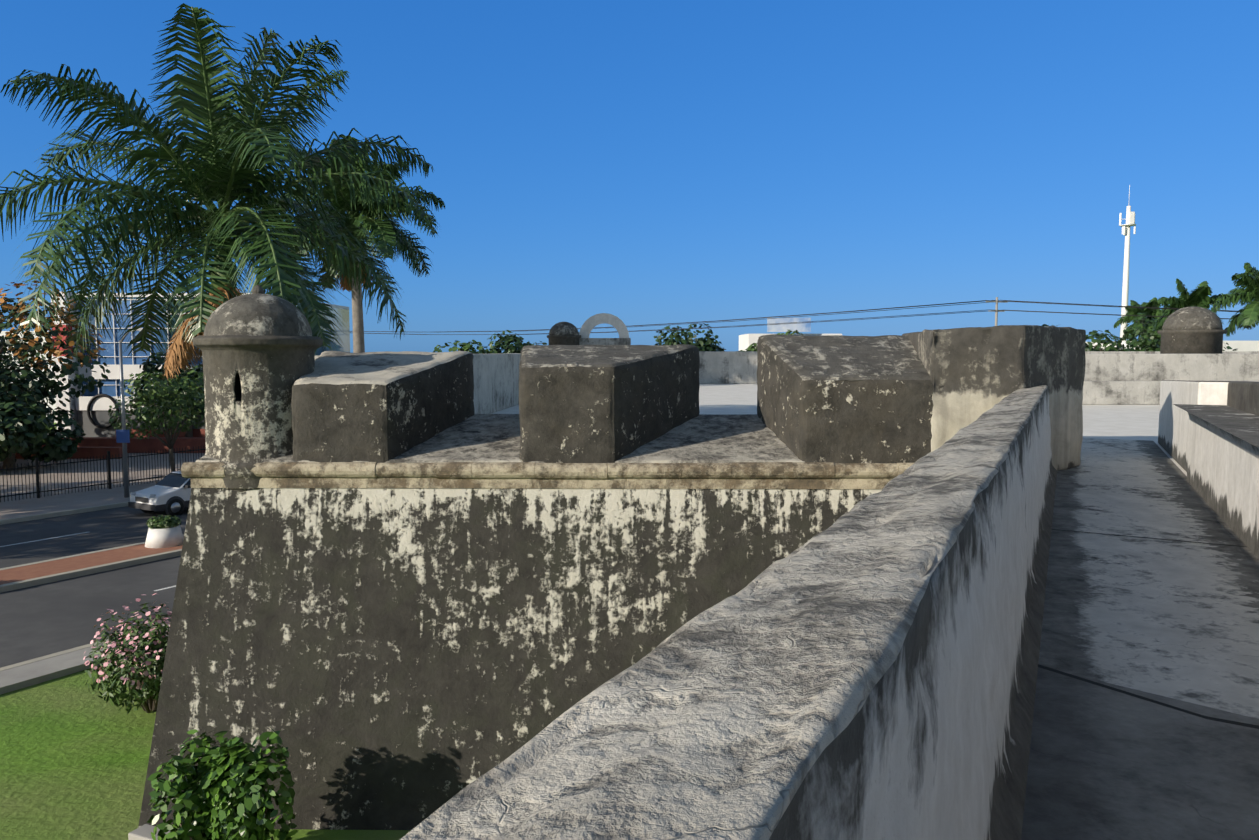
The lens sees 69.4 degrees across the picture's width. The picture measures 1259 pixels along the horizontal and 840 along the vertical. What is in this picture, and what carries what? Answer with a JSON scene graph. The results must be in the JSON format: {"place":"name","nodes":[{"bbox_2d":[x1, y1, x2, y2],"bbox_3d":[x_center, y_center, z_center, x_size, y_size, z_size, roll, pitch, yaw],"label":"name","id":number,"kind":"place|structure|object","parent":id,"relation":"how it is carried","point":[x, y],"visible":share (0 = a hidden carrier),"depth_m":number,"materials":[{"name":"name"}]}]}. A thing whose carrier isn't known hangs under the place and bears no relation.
{"place":"outdoors","nodes":[
{"label":"outdoors","id":0,"kind":"place"},
{"bbox_2d":[0,331,56,422],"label":"building","id":1,"kind":"structure","parent":0,"point":[53,406],"depth_m":80.39,"materials":[{"name":"white paint"}]},
{"bbox_2d":[0,480,160,519],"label":"sidewalk","id":2,"kind":"structure","parent":0,"point":[42,504],"depth_m":37.56,"materials":[{"name":"grey concrete"}]},
{"bbox_2d":[0,446,204,501],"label":"iron fence","id":3,"kind":"object","parent":2,"relation":"on","point":[37,470],"visible":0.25,"depth_m":39.91,"materials":[{"name":"black metal"}]},
{"bbox_2d":[116,328,154,497],"bbox_3d":[-20.342,-0.227,37.561,2.462,7.085,0.319,2,5,28],"label":"street lamp post","id":4,"kind":"object","parent":2,"relation":"on","point":[123,436],"visible":0.81,"depth_m":38.07,"materials":[{"name":"silver metal"}]},
{"bbox_2d":[0,625,168,694],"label":"sidewalk","id":5,"kind":"structure","parent":0,"point":[30,674],"depth_m":17.67,"materials":[{"name":"concrete"}]},
{"bbox_2d":[0,556,180,667],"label":"road","id":6,"kind":"structure","parent":0,"point":[37,621],"depth_m":22.48,"materials":[{"name":"grey asphalt"}]},
{"bbox_2d":[0,532,175,590],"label":"road lane markings","id":7,"kind":"object","parent":6,"relation":"on","point":[75,534],"visible":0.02,"depth_m":30.00,"materials":[{"name":"white paint"}]},
{"bbox_2d":[0,506,188,568],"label":"road","id":8,"kind":"structure","parent":0,"point":[114,527],"depth_m":31.50,"materials":[{"name":"grey asphalt"}]},
{"bbox_2d":[128,469,191,515],"bbox_3d":[-17.500,2.792,36.350,2.100,1.627,4.178,3,5,31],"label":"white hatchback car","id":9,"kind":"object","parent":8,"relation":"on","point":[169,494],"visible":0.44,"depth_m":34.92,"materials":[{"name":"white paint"}]},
{"bbox_2d":[0,434,204,499],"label":"plaza pavement","id":10,"kind":"structure","parent":0,"point":[133,476],"depth_m":46.29,"materials":[{"name":"grey concrete"}]},
{"bbox_2d":[0,360,85,470],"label":"dark tree","id":11,"kind":"object","parent":10,"relation":"on","point":[14,438],"visible":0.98,"depth_m":47.76,"materials":[{"name":"green plant"}]},
{"bbox_2d":[15,447,122,458],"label":"red plaza planter wall","id":12,"kind":"structure","parent":10,"relation":"on","point":[89,452],"depth_m":52.58,"materials":[{"name":"red brick"}]},
{"bbox_2d":[42,437,205,452],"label":"wall","id":13,"kind":"structure","parent":10,"relation":"on","point":[143,445],"depth_m":55.55,"materials":[{"name":"red brick"}]},
{"bbox_2d":[108,366,204,471],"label":"green street tree","id":14,"kind":"object","parent":10,"relation":"on","point":[182,400],"visible":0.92,"depth_m":42.21,"materials":[{"name":"green plant"}]},
{"bbox_2d":[0,423,410,839],"bbox_3d":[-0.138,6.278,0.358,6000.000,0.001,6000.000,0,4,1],"label":"ground","id":15,"kind":"structure","parent":0,"point":[74,755],"depth_m":13.82,"materials":[{"name":"green plant"}]},
{"bbox_2d":[0,297,53,415],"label":"dark tree","id":16,"kind":"object","parent":15,"relation":"on","point":[10,357],"visible":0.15,"depth_m":62.67,"materials":[{"name":"green plant"}]},
{"bbox_2d":[0,280,110,461],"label":"flamboyant tree","id":17,"kind":"object","parent":15,"relation":"on","point":[68,367],"visible":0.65,"depth_m":51.00,"materials":[{"name":"green plant"}]},
{"bbox_2d":[0,501,129,524],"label":"sidewalk kerb","id":18,"kind":"structure","parent":15,"relation":"on","point":[56,514],"depth_m":34.92,"materials":[{"name":"concrete"}]},
{"bbox_2d":[51,292,80,436],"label":"building","id":19,"kind":"structure","parent":15,"relation":"on","point":[69,406],"depth_m":58.45,"materials":[{"name":"red"}]},
{"bbox_2d":[52,325,72,355],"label":"office building pylon stripe","id":20,"kind":"object","parent":19,"relation":"attached to","point":[62,336],"visible":0.29,"depth_m":58.12,"materials":[{"name":"red paint"}]},
{"bbox_2d":[0,624,169,670],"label":"sidewalk kerb","id":21,"kind":"structure","parent":15,"relation":"on","point":[44,657],"depth_m":18.43,"materials":[{"name":"concrete"}]},
{"bbox_2d":[0,549,181,592],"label":"median kerb","id":22,"kind":"structure","parent":15,"relation":"on","point":[78,573],"depth_m":25.68,"materials":[{"name":"concrete"}]},
{"bbox_2d":[0,536,183,584],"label":"median pavers","id":23,"kind":"object","parent":15,"relation":"on","point":[21,573],"depth_m":26.52,"materials":[{"name":"red brick"}]},
{"bbox_2d":[145,515,183,547],"bbox_3d":[-14.812,3.500,28.967,1.160,0.941,1.160,0,4,1],"label":"median planter","id":24,"kind":"object","parent":23,"relation":"on","point":[165,532],"visible":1,"depth_m":28.61,"materials":[{"name":"white paint"}]},
{"bbox_2d":[0,535,183,569],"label":"median kerb","id":25,"kind":"structure","parent":15,"relation":"on","point":[71,556],"depth_m":27.27,"materials":[{"name":"concrete"}]},
{"bbox_2d":[83,593,171,713],"bbox_3d":[-8.482,4.093,15.943,2.011,2.060,2.091,0,4,1],"label":"oleander bush","id":26,"kind":"object","parent":15,"relation":"on","point":[138,659],"visible":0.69,"depth_m":15.45,"materials":[{"name":"green plant"}]},
{"bbox_2d":[77,410,204,436],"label":"office building podium","id":27,"kind":"object","parent":15,"relation":"on","point":[99,417],"visible":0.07,"depth_m":58.90,"materials":[{"name":"grey concrete"}]},
{"bbox_2d":[87,394,118,428],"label":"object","id":28,"kind":"object","parent":27,"relation":"attached to","point":[89,406],"visible":0.83,"depth_m":58.64,"materials":[{"name":"black metal"}]},
{"bbox_2d":[75,396,198,409],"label":"office podium band","id":29,"kind":"object","parent":27,"relation":"attached to","point":[98,403],"visible":0.21,"depth_m":58.71,"materials":[{"name":"white paint"}]},
{"bbox_2d":[115,429,204,436],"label":"wall","id":30,"kind":"structure","parent":27,"relation":"attached to","point":[198,432],"depth_m":58.84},
{"bbox_2d":[128,824,174,839],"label":"lawn floodlight housing","id":31,"kind":"object","parent":15,"relation":"on","point":[144,831],"visible":0.69,"depth_m":11.48,"materials":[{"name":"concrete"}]},
{"bbox_2d":[127,352,204,436],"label":"dark tree","id":32,"kind":"object","parent":15,"relation":"on","point":[148,365],"visible":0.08,"depth_m":56.72,"materials":[{"name":"green plant"}]},
{"bbox_2d":[78,297,349,395],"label":"building","id":33,"kind":"structure","parent":15,"relation":"on","point":[108,387],"depth_m":59.15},
{"bbox_2d":[77,297,199,395],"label":"window frames","id":34,"kind":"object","parent":33,"relation":"attached to","point":[114,328],"visible":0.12,"depth_m":59.00,"materials":[{"name":"white metal"}]},
{"bbox_2d":[78,365,203,378],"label":"office building band","id":35,"kind":"object","parent":33,"relation":"attached to","point":[128,370],"visible":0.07,"depth_m":59.00,"materials":[{"name":"white paint"}]},
{"bbox_2d":[71,293,348,309],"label":"building","id":36,"kind":"structure","parent":33,"relation":"on","point":[341,307],"depth_m":58.59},
{"bbox_2d":[0,3,436,379],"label":"royal palm","id":37,"kind":"object","parent":15,"relation":"on","point":[229,172],"visible":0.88,"depth_m":16.84,"materials":[{"name":"green plant"}]},
{"bbox_2d":[147,727,298,839],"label":"bush","id":38,"kind":"object","parent":15,"relation":"on","point":[219,793],"visible":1,"depth_m":10.57,"materials":[{"name":"green plant"}]},
{"bbox_2d":[266,134,445,352],"bbox_3d":[-11.440,-4.216,38.356,7.641,15.233,7.380,0,4,1],"label":"royal palm","id":39,"kind":"object","parent":15,"relation":"on","point":[386,232],"visible":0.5,"depth_m":37.21,"materials":[{"name":"green plant"}]},
{"bbox_2d":[433,340,497,353],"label":"tree","id":40,"kind":"object","parent":15,"relation":"on","point":[468,346],"visible":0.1,"depth_m":87.91,"materials":[{"name":"green plant"}]},
{"bbox_2d":[487,330,529,353],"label":"tree","id":41,"kind":"object","parent":15,"relation":"on","point":[504,342],"visible":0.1,"depth_m":93.46,"materials":[{"name":"green plant"}]},
{"bbox_2d":[138,488,1054,829],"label":"fortress wall","id":42,"kind":"structure","parent":15,"relation":"on","point":[394,658],"depth_m":12.12,"materials":[{"name":"grey stone"}]},
{"bbox_2d":[195,414,803,462],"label":"flank parapet sill","id":43,"kind":"structure","parent":42,"relation":"on","point":[713,438],"depth_m":12.89,"materials":[{"name":"grey stone"}]},
{"bbox_2d":[192,285,322,491],"bbox_3d":[-5.211,0.060,12.891,1.696,3.935,1.704,0,4,1],"label":"sentry turret","id":44,"kind":"object","parent":43,"relation":"attached to","point":[257,347],"visible":0.75,"depth_m":12.22,"materials":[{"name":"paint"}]},
{"bbox_2d":[291,351,474,462],"bbox_3d":[-3.732,-0.185,13.407,2.468,1.671,2.556,0,4,1],"label":"merlon","id":45,"kind":"object","parent":43,"relation":"on","point":[381,407],"visible":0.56,"depth_m":12.39,"materials":[{"name":"stone"}]},
{"bbox_2d":[519,344,699,462],"bbox_3d":[-0.322,-0.228,13.358,2.861,1.778,2.551,0,4,1],"label":"merlon","id":46,"kind":"object","parent":43,"relation":"on","point":[595,403],"visible":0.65,"depth_m":12.18,"materials":[{"name":"stone"}]},
{"bbox_2d":[757,334,944,462],"bbox_3d":[3.369,-0.304,13.304,2.723,1.938,2.542,0,4,1],"label":"merlon","id":47,"kind":"object","parent":43,"relation":"on","point":[845,399],"visible":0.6,"depth_m":12.12,"materials":[{"name":"stone"}]},
{"bbox_2d":[190,477,892,488],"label":"stone ledge","id":48,"kind":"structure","parent":42,"relation":"attached to","point":[684,483],"depth_m":12.16,"materials":[{"name":"beige stone"}]},
{"bbox_2d":[181,462,913,478],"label":"stone cornice","id":49,"kind":"structure","parent":42,"relation":"attached to","point":[731,470],"depth_m":12.08,"materials":[{"name":"beige stone"}]},
{"bbox_2d":[547,322,580,344],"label":"garita","id":50,"kind":"object","parent":42,"relation":"on","point":[563,333],"visible":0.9,"depth_m":45.12,"materials":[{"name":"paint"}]},
{"bbox_2d":[1172,460,1186,475],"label":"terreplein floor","id":51,"kind":"structure","parent":42,"relation":"on","point":[1180,468],"depth_m":13.27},
{"bbox_2d":[1227,382,1258,415],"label":"wall","id":52,"kind":"structure","parent":42,"relation":"on","point":[1243,396],"depth_m":10.51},
{"bbox_2d":[654,323,723,350],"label":"tree","id":53,"kind":"object","parent":15,"relation":"on","point":[688,336],"visible":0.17,"depth_m":105.70,"materials":[{"name":"green plant"}]},
{"bbox_2d":[688,337,725,350],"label":"tree","id":54,"kind":"object","parent":15,"relation":"on","point":[710,348],"visible":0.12,"depth_m":105.71,"materials":[{"name":"green plant"}]},
{"bbox_2d":[740,330,802,350],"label":"tree","id":55,"kind":"object","parent":15,"relation":"on","point":[751,347],"visible":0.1,"depth_m":109.58,"materials":[{"name":"green plant"}]},
{"bbox_2d":[739,334,841,350],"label":"white building","id":56,"kind":"structure","parent":15,"relation":"on","point":[746,341],"depth_m":117.27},
{"bbox_2d":[767,318,810,331],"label":"billboard","id":57,"kind":"object","parent":56,"relation":"on","point":[801,325],"visible":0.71,"depth_m":115.90},
{"bbox_2d":[350,300,1238,334],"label":"utility wires","id":58,"kind":"object","parent":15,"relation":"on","point":[830,320],"visible":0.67,"depth_m":85.30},
{"bbox_2d":[986,297,1007,325],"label":"utility pole","id":59,"kind":"object","parent":15,"relation":"on","point":[996,311],"visible":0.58,"depth_m":78.92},
{"bbox_2d":[1085,333,1159,350],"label":"tree","id":60,"kind":"object","parent":15,"relation":"on","point":[1093,340],"visible":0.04,"depth_m":105.14,"materials":[{"name":"green plant"}]},
{"bbox_2d":[1085,330,1160,350],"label":"bush","id":61,"kind":"object","parent":15,"relation":"on","point":[1112,344],"visible":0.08,"depth_m":92.82,"materials":[{"name":"green plant"}]},
{"bbox_2d":[1114,297,1163,340],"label":"tree","id":62,"kind":"object","parent":15,"relation":"on","point":[1144,312],"visible":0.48,"depth_m":127.38,"materials":[{"name":"green plant"}]},
{"bbox_2d":[1122,318,1236,350],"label":"tree","id":63,"kind":"object","parent":15,"relation":"on","point":[1138,333],"visible":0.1,"depth_m":107.88,"materials":[{"name":"green plant"}]},
{"bbox_2d":[1154,278,1226,329],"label":"coconut palm","id":64,"kind":"object","parent":15,"relation":"on","point":[1199,297],"visible":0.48,"depth_m":85.98,"materials":[{"name":"green plant"}]},
{"bbox_2d":[1210,262,1258,336],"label":"coconut palm","id":65,"kind":"object","parent":15,"relation":"on","point":[1247,316],"visible":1,"depth_m":58.95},
{"bbox_2d":[0,0,1258,352],"label":"sky","id":66,"kind":"structure","parent":0,"point":[637,162],"materials":[{"name":"blue"}]},
{"bbox_2d":[490,384,1173,459],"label":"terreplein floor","id":67,"kind":"structure","parent":0,"point":[1131,422],"depth_m":25.33,"materials":[{"name":"grey concrete"}]},
{"bbox_2d":[315,353,520,413],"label":"wall","id":68,"kind":"structure","parent":67,"relation":"on","point":[496,382],"depth_m":25.41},
{"bbox_2d":[579,338,630,344],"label":"arch base","id":69,"kind":"object","parent":67,"relation":"on","point":[604,341],"visible":0.21,"depth_m":45.94,"materials":[{"name":"grey concrete"}]},
{"bbox_2d":[579,313,628,337],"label":"arch","id":70,"kind":"structure","parent":69,"relation":"on","point":[593,321],"depth_m":45.92,"materials":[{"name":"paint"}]},
{"bbox_2d":[699,351,1258,383],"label":"bastion parapet","id":71,"kind":"structure","parent":67,"relation":"on","point":[727,367],"depth_m":47.68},
{"bbox_2d":[902,325,1085,469],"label":"end block","id":72,"kind":"structure","parent":67,"relation":"on","point":[977,372],"depth_m":12.05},
{"bbox_2d":[1082,381,1258,404],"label":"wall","id":73,"kind":"structure","parent":67,"relation":"on","point":[1121,392],"depth_m":28.94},
{"bbox_2d":[1084,354,1258,380],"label":"bastion wall","id":74,"kind":"structure","parent":67,"relation":"on","point":[1181,367],"depth_m":29.36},
{"bbox_2d":[1157,306,1226,353],"bbox_3d":[20.084,-2.407,32.541,2.128,3.295,2.128,0,4,1],"label":"domed turret","id":75,"kind":"object","parent":67,"relation":"on","point":[1193,330],"visible":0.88,"depth_m":31.78,"materials":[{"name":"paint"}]},
{"bbox_2d":[1119,185,1135,340],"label":"telecom tower","id":76,"kind":"structure","parent":0,"point":[1130,218],"depth_m":196.14,"materials":[{"name":"white metal"}]},
{"bbox_2d":[1021,667,1258,839],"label":"walk floor","id":77,"kind":"structure","parent":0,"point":[1106,764],"depth_m":3.69,"materials":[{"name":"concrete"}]},
{"bbox_2d":[400,385,1056,839],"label":"parapet wall","id":78,"kind":"structure","parent":77,"relation":"on","point":[866,669],"depth_m":1.52,"materials":[{"name":"paint"}]},
{"bbox_2d":[1038,664,1258,728],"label":"cable","id":79,"kind":"object","parent":77,"relation":"on","point":[1154,701],"visible":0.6,"depth_m":4.41,"materials":[{"name":"grey"}]},
{"bbox_2d":[1038,438,1258,718],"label":"walkway","id":80,"kind":"structure","parent":0,"point":[1171,618],"depth_m":6.56,"materials":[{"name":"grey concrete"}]},
{"bbox_2d":[1052,529,1246,546],"bbox_3d":[4.680,1.069,8.269,1.558,0.001,0.030,3,5,30],"label":"walk joint","id":81,"kind":"object","parent":80,"relation":"on","point":[1151,538],"visible":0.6,"depth_m":8.23,"materials":[{"name":"grey concrete"}]},
{"bbox_2d":[1158,380,1251,471],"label":"wall","id":82,"kind":"structure","parent":80,"relation":"on","point":[1173,434],"depth_m":13.49,"materials":[{"name":"white paint"}]},
{"bbox_2d":[1086,341,1258,350],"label":"building","id":83,"kind":"structure","parent":0,"point":[1246,345],"depth_m":108.61,"materials":[{"name":"white paint"}]},
{"bbox_2d":[1173,404,1258,558],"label":"parapet wall","id":84,"kind":"structure","parent":0,"point":[1223,465],"depth_m":9.00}
]}

